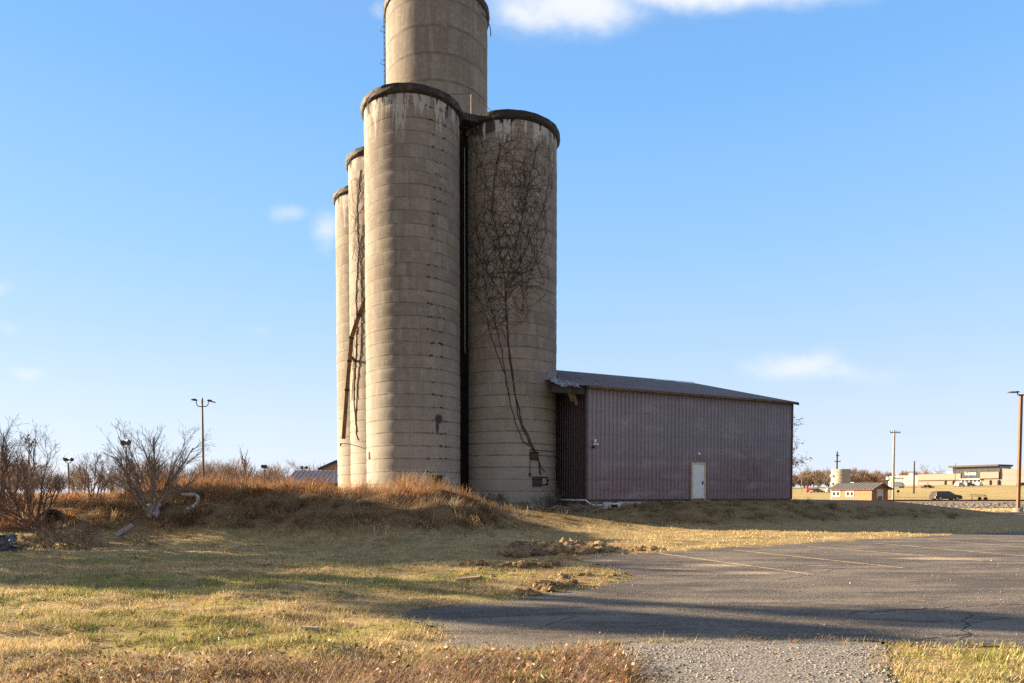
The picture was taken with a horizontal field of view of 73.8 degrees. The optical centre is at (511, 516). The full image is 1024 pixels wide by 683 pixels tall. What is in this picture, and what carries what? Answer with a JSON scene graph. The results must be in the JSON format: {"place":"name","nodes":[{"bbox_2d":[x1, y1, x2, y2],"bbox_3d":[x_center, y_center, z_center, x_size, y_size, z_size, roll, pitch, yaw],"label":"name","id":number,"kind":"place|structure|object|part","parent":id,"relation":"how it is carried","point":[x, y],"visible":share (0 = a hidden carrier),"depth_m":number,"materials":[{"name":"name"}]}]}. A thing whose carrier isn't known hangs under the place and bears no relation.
{"place":"outdoors","nodes":[
{"label":"outdoors","id":0,"kind":"place"},
{"bbox_2d":[335,466,445,488],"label":"tall grass","id":1,"kind":"structure","parent":0,"point":[378,475],"depth_m":28.52,"materials":[{"name":"brown plant"}]},
{"bbox_2d":[0,484,1023,682],"bbox_3d":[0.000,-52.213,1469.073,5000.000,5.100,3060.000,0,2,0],"label":"ground","id":2,"kind":"structure","parent":0,"point":[975,520],"depth_m":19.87,"materials":[{"name":"yellow plant"}]},
{"bbox_2d":[0,533,20,551],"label":"blue tarp","id":3,"kind":"object","parent":2,"relation":"on","point":[11,546],"visible":0.72,"depth_m":18.57,"materials":[{"name":"blue plastic"}]},
{"bbox_2d":[5,439,27,490],"bbox_3d":[-38.569,-3.302,52.094,3.050,5.484,2.611,1,2,36],"label":"bare tree","id":4,"kind":"object","parent":2,"relation":"on","point":[14,465],"visible":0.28,"depth_m":52.02,"materials":[{"name":"brown plant"}]},
{"bbox_2d":[11,434,36,488],"bbox_3d":[-34.196,-3.281,47.761,1.644,5.107,1.375,-1,2,-31],"label":"bare tree","id":5,"kind":"object","parent":2,"relation":"on","point":[26,467],"visible":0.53,"depth_m":47.96,"materials":[{"name":"brown plant"}]},
{"bbox_2d":[0,415,53,504],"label":"bare shrub","id":6,"kind":"object","parent":2,"relation":"on","point":[4,453],"visible":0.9,"depth_m":23.41,"materials":[{"name":"brown plant"}]},
{"bbox_2d":[0,518,69,551],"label":"bramble tangle","id":7,"kind":"object","parent":2,"relation":"on","point":[25,540],"visible":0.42,"depth_m":18.59,"materials":[{"name":"brown plant"}]},
{"bbox_2d":[0,431,76,530],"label":"bare shrub","id":8,"kind":"object","parent":2,"relation":"on","point":[27,493],"visible":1,"depth_m":20.91,"materials":[{"name":"brown plant"}]},
{"bbox_2d":[39,509,63,523],"bbox_3d":[-14.579,0.098,21.617,0.707,0.697,0.464,-1,2,-23],"label":"old tyre","id":9,"kind":"object","parent":2,"relation":"on","point":[51,512],"visible":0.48,"depth_m":21.64,"materials":[{"name":"rubber"}]},
{"bbox_2d":[7,513,100,550],"bbox_3d":[-13.112,0.807,19.503,2.265,1.924,2.478,-1,2,-16],"label":"bare shrub","id":10,"kind":"object","parent":2,"relation":"on","point":[59,537],"visible":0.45,"depth_m":19.39,"materials":[{"name":"brown plant"}]},
{"bbox_2d":[63,457,73,492],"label":"floodlight pole","id":11,"kind":"object","parent":2,"relation":"on","point":[67,459],"visible":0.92,"depth_m":79.79,"materials":[{"name":"grey metal"}]},
{"bbox_2d":[61,460,105,493],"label":"bare tree","id":12,"kind":"object","parent":2,"relation":"on","point":[70,467],"visible":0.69,"depth_m":65.48,"materials":[{"name":"brown plant"}]},
{"bbox_2d":[50,521,126,549],"bbox_3d":[-11.941,0.895,19.331,2.025,1.912,2.032,0,2,0],"label":"bramble tangle","id":13,"kind":"object","parent":2,"relation":"on","point":[83,535],"visible":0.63,"depth_m":19.22,"materials":[{"name":"brown plant"}]},
{"bbox_2d":[67,450,117,500],"bbox_3d":[-14.733,-1.464,23.948,1.962,2.097,1.879,0,2,0],"label":"bare shrub","id":14,"kind":"object","parent":2,"relation":"on","point":[99,485],"visible":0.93,"depth_m":23.99,"materials":[{"name":"brown plant"}]},
{"bbox_2d":[93,464,115,491],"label":"bare tree","id":15,"kind":"object","parent":2,"relation":"on","point":[108,479],"visible":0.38,"depth_m":69.76,"materials":[{"name":"brown plant"}]},
{"bbox_2d":[115,523,133,536],"bbox_3d":[-11.909,0.411,20.977,0.528,0.415,0.154,-2,3,-42],"label":"plank","id":16,"kind":"object","parent":2,"relation":"on","point":[130,526],"visible":1,"depth_m":20.96,"materials":[{"name":"grey wood"}]},
{"bbox_2d":[120,439,131,491],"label":"floodlight pole","id":17,"kind":"object","parent":2,"relation":"on","point":[130,441],"visible":0.43,"depth_m":71.72,"materials":[{"name":"grey metal"}]},
{"bbox_2d":[131,469,148,486],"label":"bare tree","id":18,"kind":"object","parent":2,"relation":"on","point":[140,477],"visible":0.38,"depth_m":89.91,"materials":[{"name":"brown plant"}]},
{"bbox_2d":[119,520,168,546],"bbox_3d":[-10.968,0.702,20.372,1.481,1.238,2.227,-1,2,-15],"label":"bare shrub","id":19,"kind":"object","parent":2,"relation":"on","point":[145,540],"visible":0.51,"depth_m":20.27,"materials":[{"name":"brown plant"}]},
{"bbox_2d":[147,502,160,518],"bbox_3d":[-11.416,-0.175,21.762,0.429,0.590,0.336,-1,2,-28],"label":"plastic sheet","id":20,"kind":"object","parent":2,"relation":"on","point":[153,511],"visible":0.92,"depth_m":21.72,"materials":[{"name":"white plastic"}]},
{"bbox_2d":[95,418,213,514],"bbox_3d":[-11.584,-1.619,22.162,3.646,3.310,2.843,-1,2,-23],"label":"bare shrub","id":21,"kind":"object","parent":2,"relation":"on","point":[153,467],"visible":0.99,"depth_m":22.16,"materials":[{"name":"brown plant"}]},
{"bbox_2d":[5,456,320,493],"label":"distant woods","id":22,"kind":"object","parent":2,"relation":"on","point":[215,470],"visible":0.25,"depth_m":118.82,"materials":[{"name":"brown plant"}]},
{"bbox_2d":[141,664,194,677],"bbox_3d":[-2.940,1.332,5.838,0.070,0.065,0.425,2,3,39],"label":"plank","id":23,"kind":"object","parent":2,"relation":"on","point":[177,668],"visible":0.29,"depth_m":5.84,"materials":[{"name":"grey wood"}]},
{"bbox_2d":[140,504,206,535],"bbox_3d":[-10.425,0.390,21.293,2.112,1.622,1.653,-1,2,-31],"label":"bramble tangle","id":24,"kind":"object","parent":2,"relation":"on","point":[166,523],"visible":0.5,"depth_m":21.32,"materials":[{"name":"brown plant"}]},
{"bbox_2d":[181,493,199,514],"bbox_3d":[-10.487,-0.387,22.272,0.570,0.808,0.317,0,2,0],"label":"plastic sheet","id":25,"kind":"object","parent":2,"relation":"on","point":[193,495],"visible":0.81,"depth_m":22.25,"materials":[{"name":"grey plastic"}]},
{"bbox_2d":[191,398,215,478],"bbox_3d":[-25.183,-5.178,55.853,1.843,9.104,0.360,0,2,0],"label":"street lamp","id":26,"kind":"object","parent":2,"relation":"on","point":[203,466],"visible":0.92,"depth_m":55.74,"materials":[{"name":"metal"}]},
{"bbox_2d":[212,463,236,481],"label":"bare tree","id":27,"kind":"object","parent":2,"relation":"on","point":[224,471],"visible":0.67,"depth_m":83.51,"materials":[{"name":"brown plant"}]},
{"bbox_2d":[238,445,253,481],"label":"bare tree","id":28,"kind":"object","parent":2,"relation":"on","point":[244,467],"visible":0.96,"depth_m":77.60,"materials":[{"name":"plant"}]},
{"bbox_2d":[261,465,267,480],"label":"floodlight pole","id":29,"kind":"object","parent":2,"relation":"on","point":[264,466],"visible":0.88,"depth_m":83.71,"materials":[{"name":"grey metal"}]},
{"bbox_2d":[266,464,294,483],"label":"bare tree","id":30,"kind":"object","parent":2,"relation":"on","point":[272,471],"visible":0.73,"depth_m":91.57,"materials":[{"name":"brown plant"}]},
{"bbox_2d":[56,478,514,521],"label":"tall grass","id":31,"kind":"structure","parent":2,"relation":"on","point":[268,488],"depth_m":24.33,"materials":[{"name":"brown plant"}]},
{"bbox_2d":[287,459,306,470],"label":"bare tree","id":32,"kind":"object","parent":2,"relation":"on","point":[295,466],"visible":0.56,"depth_m":97.54,"materials":[{"name":"plant"}]},
{"bbox_2d":[284,470,337,487],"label":"building","id":33,"kind":"structure","parent":2,"relation":"on","point":[330,475],"depth_m":63.52,"materials":[{"name":"grey metal"}]},
{"bbox_2d":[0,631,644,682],"bbox_3d":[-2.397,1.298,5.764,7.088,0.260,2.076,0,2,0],"label":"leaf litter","id":34,"kind":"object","parent":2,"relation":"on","point":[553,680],"visible":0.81,"depth_m":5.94,"materials":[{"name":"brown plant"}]},
{"bbox_2d":[318,460,337,470],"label":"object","id":35,"kind":"structure","parent":2,"relation":"on","point":[332,465],"depth_m":75.85,"materials":[{"name":"metal"}]},
{"bbox_2d":[0,631,665,682],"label":"matted grass","id":36,"kind":"structure","parent":2,"relation":"on","point":[443,669],"depth_m":5.91,"materials":[{"name":"beige plant"}]},
{"bbox_2d":[332,185,350,487],"bbox_3d":[-9.588,-11.401,47.037,5.176,20.835,5.171,0,2,0],"label":"concrete silo","id":37,"kind":"object","parent":2,"relation":"on","point":[340,198],"visible":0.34,"depth_m":45.24,"materials":[{"name":"beige concrete"}]},
{"bbox_2d":[346,146,366,488],"bbox_3d":[-7.493,-11.158,41.943,5.169,20.885,5.173,0,2,0],"label":"concrete silo","id":38,"kind":"object","parent":2,"relation":"on","point":[355,161],"visible":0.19,"depth_m":40.12,"materials":[{"name":"beige concrete"}]},
{"bbox_2d":[341,298,365,438],"bbox_3d":[-9.089,-8.454,39.144,1.218,7.929,2.632,-1,2,-30],"label":"fallen chute","id":39,"kind":"object","parent":38,"relation":"attached to","point":[350,348],"visible":0.95,"depth_m":39.16,"materials":[{"name":"metal"}]},
{"bbox_2d":[349,170,364,439],"bbox_3d":[-8.834,-12.327,40.051,2.416,15.601,0.360,1,2,36],"label":"dead vine","id":40,"kind":"object","parent":38,"relation":"attached to","point":[354,375],"visible":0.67,"depth_m":40.01,"materials":[{"name":"brown plant"}]},
{"bbox_2d":[360,82,462,489],"bbox_3d":[-5.126,-10.717,35.480,5.224,20.596,5.204,0,2,0],"label":"concrete silo","id":41,"kind":"object","parent":2,"relation":"on","point":[412,219],"visible":0.95,"depth_m":33.36,"materials":[{"name":"concrete"}]},
{"bbox_2d":[382,469,440,488],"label":"tall grass","id":42,"kind":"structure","parent":2,"relation":"on","point":[398,477],"depth_m":28.20,"materials":[{"name":"brown plant"}]},
{"bbox_2d":[175,537,665,643],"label":"torn turf","id":43,"kind":"structure","parent":2,"relation":"on","point":[530,548],"depth_m":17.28,"materials":[{"name":"brown plant"}]},
{"bbox_2d":[301,626,318,629],"bbox_3d":[-2.336,1.285,7.891,0.206,0.030,0.050,0,2,14],"label":"plank","id":44,"kind":"object","parent":43,"relation":"on","point":[311,628],"visible":1,"depth_m":7.87,"materials":[{"name":"grey wood"}]},
{"bbox_2d":[380,0,490,114],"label":"concrete silo","id":45,"kind":"object","parent":2,"relation":"on","point":[442,45],"visible":0.26,"depth_m":47.85,"materials":[{"name":"beige concrete"}]},
{"bbox_2d":[456,576,479,581],"bbox_3d":[-0.786,1.101,12.163,0.426,0.080,0.160,0,2,-7],"label":"plank","id":46,"kind":"object","parent":2,"relation":"on","point":[469,578],"visible":0.93,"depth_m":12.09,"materials":[{"name":"beige wood"}]},
{"bbox_2d":[459,112,479,494],"bbox_3d":[-2.614,-10.313,36.719,2.664,21.350,2.200,-1,2,-21],"label":"connecting bay","id":47,"kind":"object","parent":2,"relation":"on","point":[469,120],"visible":0.35,"depth_m":36.55,"materials":[{"name":"concrete"}]},
{"bbox_2d":[449,90,489,109],"bbox_3d":[-1.991,-21.712,36.485,3.547,1.712,0.340,-1,2,-36],"label":"guard rail","id":48,"kind":"object","parent":47,"relation":"on","point":[471,94],"visible":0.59,"depth_m":36.09,"materials":[{"name":"metal"}]},
{"bbox_2d":[0,556,947,682],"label":"fallen leaves","id":49,"kind":"object","parent":2,"relation":"on","point":[383,674],"visible":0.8,"depth_m":6.17,"materials":[{"name":"brown plant"}]},
{"bbox_2d":[475,491,492,500],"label":"dead weed","id":50,"kind":"object","parent":2,"relation":"on","point":[486,496],"visible":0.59,"depth_m":33.04,"materials":[{"name":"brown plant"}]},
{"bbox_2d":[0,469,979,546],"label":"rank grass","id":51,"kind":"structure","parent":2,"relation":"on","point":[219,484],"depth_m":23.20,"materials":[{"name":"brown plant"}]},
{"bbox_2d":[484,492,509,504],"bbox_3d":[-0.826,-0.821,33.926,1.385,0.959,1.017,1,2,14],"label":"dead weed","id":52,"kind":"object","parent":2,"relation":"on","point":[499,498],"visible":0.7,"depth_m":33.98,"materials":[{"name":"brown plant"}]},
{"bbox_2d":[499,501,521,506],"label":"dead weed","id":53,"kind":"object","parent":2,"relation":"on","point":[514,504],"visible":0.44,"depth_m":34.07,"materials":[{"name":"brown plant"}]},
{"bbox_2d":[463,109,559,508],"bbox_3d":[-0.139,-10.699,38.145,5.637,21.018,5.645,0,2,0],"label":"concrete silo","id":54,"kind":"object","parent":2,"relation":"on","point":[504,458],"visible":0.77,"depth_m":35.85,"materials":[{"name":"concrete"}]},
{"bbox_2d":[469,128,552,451],"bbox_3d":[0.045,-11.642,36.091,4.543,16.989,1.304,0,2,-6],"label":"dead vine","id":55,"kind":"object","parent":54,"relation":"attached to","point":[502,248],"visible":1,"depth_m":35.53,"materials":[{"name":"brown plant"}]},
{"bbox_2d":[518,501,530,508],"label":"dead weed","id":56,"kind":"object","parent":2,"relation":"on","point":[525,504],"visible":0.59,"depth_m":34.48,"materials":[{"name":"brown plant"}]},
{"bbox_2d":[530,485,566,509],"bbox_3d":[1.842,-0.876,34.586,1.947,1.520,1.425,0,2,0],"label":"dead weed","id":57,"kind":"object","parent":2,"relation":"on","point":[546,500],"visible":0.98,"depth_m":34.50,"materials":[{"name":"brown plant"}]},
{"bbox_2d":[543,497,562,508],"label":"dead weed","id":58,"kind":"object","parent":2,"relation":"on","point":[557,502],"visible":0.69,"depth_m":34.80,"materials":[{"name":"brown plant"}]},
{"bbox_2d":[533,503,605,511],"bbox_3d":[2.853,-0.395,34.434,3.960,0.588,2.164,0,2,0],"label":"brush pile","id":59,"kind":"object","parent":2,"relation":"on","point":[585,507],"visible":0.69,"depth_m":34.48,"materials":[{"name":"brown plant"}]},
{"bbox_2d":[545,370,798,509],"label":"metal barn","id":60,"kind":"structure","parent":2,"relation":"on","point":[628,439],"depth_m":38.45,"materials":[{"name":"brown metal"}]},
{"bbox_2d":[688,462,710,500],"bbox_3d":[10.728,-1.997,39.020,1.274,2.228,0.420,-1,2,-25],"label":"door","id":61,"kind":"structure","parent":60,"relation":"in","point":[698,470],"depth_m":39.10,"materials":[{"name":"white paint"}]},
{"bbox_2d":[397,514,1023,651],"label":"parking lot","id":62,"kind":"structure","parent":2,"relation":"on","point":[731,605],"depth_m":10.16,"materials":[{"name":"grey asphalt"}]},
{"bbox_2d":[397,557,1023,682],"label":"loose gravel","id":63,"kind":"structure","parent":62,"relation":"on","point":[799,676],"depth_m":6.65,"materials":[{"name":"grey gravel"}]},
{"bbox_2d":[621,638,892,682],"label":"gravel driveway","id":64,"kind":"structure","parent":2,"relation":"on","point":[756,668],"depth_m":6.44,"materials":[{"name":"gravel"},{"name":"grey gravel"}]},
{"bbox_2d":[603,634,926,682],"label":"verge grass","id":65,"kind":"structure","parent":2,"relation":"on","point":[797,640],"depth_m":6.75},
{"bbox_2d":[793,414,811,471],"bbox_3d":[24.677,-5.074,61.705,5.760,8.499,4.145,0,2,0],"label":"bare tree","id":66,"kind":"object","parent":2,"relation":"on","point":[799,460],"visible":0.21,"depth_m":61.49,"materials":[{"name":"brown plant"}]},
{"bbox_2d":[797,465,811,490],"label":"bare tree","id":67,"kind":"object","parent":2,"relation":"on","point":[803,473],"visible":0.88,"depth_m":269.15,"materials":[{"name":"plant"}]},
{"bbox_2d":[809,488,823,492],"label":"parked car","id":68,"kind":"object","parent":2,"relation":"on","point":[816,490],"visible":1,"depth_m":225.06,"materials":[{"name":"paint"}]},
{"bbox_2d":[825,466,830,487],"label":"bare tree","id":69,"kind":"object","parent":2,"relation":"on","point":[829,474],"visible":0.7,"depth_m":274.26,"materials":[{"name":"plant"}]},
{"bbox_2d":[834,451,840,468],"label":"utility pole","id":70,"kind":"object","parent":2,"relation":"on","point":[837,461],"visible":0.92,"depth_m":134.57,"materials":[{"name":"grey wood"}]},
{"bbox_2d":[830,469,851,486],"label":"concrete tank","id":71,"kind":"object","parent":2,"relation":"on","point":[840,475],"visible":0.63,"depth_m":126.49,"materials":[{"name":"white paint"}]},
{"bbox_2d":[827,482,893,500],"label":"orange shed","id":72,"kind":"structure","parent":2,"relation":"on","point":[860,491],"depth_m":65.17,"materials":[{"name":"clear wood"}]},
{"bbox_2d":[832,491,840,496],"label":"window","id":73,"kind":"structure","parent":72,"relation":"in","point":[835,493],"depth_m":67.37,"materials":[{"name":"white glass"}]},
{"bbox_2d":[846,491,854,496],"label":"window","id":74,"kind":"structure","parent":72,"relation":"in","point":[848,493],"depth_m":65.95,"materials":[{"name":"white glass"}]},
{"bbox_2d":[876,489,882,500],"bbox_3d":[34.724,-1.648,64.391,0.850,1.950,0.130,-1,2,-25],"label":"door","id":75,"kind":"structure","parent":72,"relation":"in","point":[879,494],"depth_m":64.35,"materials":[{"name":"grey metal"}]},
{"bbox_2d":[792,467,931,487],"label":"distant woods","id":76,"kind":"object","parent":2,"relation":"on","point":[816,478],"visible":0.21,"depth_m":355.85,"materials":[{"name":"brown plant"}]},
{"bbox_2d":[851,482,891,495],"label":"open canopy","id":77,"kind":"object","parent":2,"relation":"on","point":[875,482],"visible":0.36,"depth_m":148.53,"materials":[{"name":"white metal"}]},
{"bbox_2d":[889,430,900,499],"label":"utility pole","id":78,"kind":"object","parent":2,"relation":"on","point":[893,471],"visible":0.98,"depth_m":86.72,"materials":[{"name":"brown wood"}]},
{"bbox_2d":[888,482,904,487],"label":"delivery van","id":79,"kind":"object","parent":2,"relation":"on","point":[899,484],"visible":0.73,"depth_m":266.75,"materials":[{"name":"white paint"}]},
{"bbox_2d":[886,474,917,484],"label":"pharmacy","id":80,"kind":"structure","parent":2,"relation":"on","point":[906,480],"depth_m":317.60,"materials":[{"name":"white paint"}]},
{"bbox_2d":[913,461,914,493],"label":"utility pole","id":81,"kind":"object","parent":2,"relation":"on","point":[914,479],"visible":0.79,"depth_m":199.62,"materials":[{"name":"brown wood"}]},
{"bbox_2d":[891,645,1023,682],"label":"verge grass","id":82,"kind":"structure","parent":2,"relation":"on","point":[959,668],"depth_m":6.09,"materials":[{"name":"plant"}]},
{"bbox_2d":[954,482,964,485],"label":"parked car","id":83,"kind":"object","parent":2,"relation":"on","point":[959,484],"visible":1,"depth_m":260.71,"materials":[{"name":"paint"}]},
{"bbox_2d":[917,464,1012,484],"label":"store","id":84,"kind":"structure","parent":2,"relation":"on","point":[986,474],"depth_m":291.95,"materials":[{"name":"beige concrete"}]},
{"bbox_2d":[960,479,980,483],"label":"entrance doors","id":85,"kind":"structure","parent":84,"relation":"in","point":[973,481],"depth_m":291.14,"materials":[{"name":"white glass"}]},
{"bbox_2d":[906,502,1023,508],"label":"railway ballast","id":86,"kind":"structure","parent":2,"relation":"on","point":[985,505],"depth_m":70.44,"materials":[{"name":"grey gravel"}]},
{"bbox_2d":[888,500,1023,500],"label":"rail","id":87,"kind":"object","parent":86,"relation":"on","point":[954,500],"depth_m":72.14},
{"bbox_2d":[963,482,973,485],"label":"parked car","id":88,"kind":"object","parent":2,"relation":"on","point":[968,483],"visible":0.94,"depth_m":262.77,"materials":[{"name":"paint"}]},
{"bbox_2d":[997,512,1023,513],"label":"kerb","id":89,"kind":"structure","parent":2,"relation":"on","point":[1012,512],"depth_m":51.99,"materials":[{"name":"concrete"}]},
{"bbox_2d":[1000,468,1023,484],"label":"store wing","id":90,"kind":"structure","parent":2,"relation":"on","point":[1008,476],"depth_m":278.91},
{"bbox_2d":[1007,391,1023,511],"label":"parking lamp","id":91,"kind":"object","parent":2,"relation":"on","point":[1019,459],"visible":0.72,"depth_m":54.77,"materials":[{"name":"metal"}]},
{"bbox_2d":[0,0,1023,492],"label":"sky","id":92,"kind":"structure","parent":0,"point":[818,205],"materials":[{"name":"blue"}]},
{"bbox_2d":[962,508,1012,511],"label":"verge grass","id":93,"kind":"structure","parent":0,"point":[998,510],"depth_m":62.90,"materials":[{"name":"yellow plant"}]},
{"bbox_3d":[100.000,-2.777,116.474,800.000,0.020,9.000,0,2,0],"label":"road","id":94,"kind":"structure","parent":0,"visible":0},
{"bbox_2d":[929,491,962,499],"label":"passing car","id":95,"kind":"object","parent":94,"relation":"on","point":[939,495],"visible":0.95,"depth_m":115.54,"materials":[{"name":"paint"}]},
{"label":"side window","id":96,"kind":"part","parent":95,"relation":"part of","materials":[{"name":"black glass"}]},
{"bbox_2d":[971,494,987,499],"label":"flat trailer","id":97,"kind":"object","parent":94,"relation":"on","point":[980,498],"visible":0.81,"depth_m":113.41,"materials":[{"name":"metal"}]}
]}

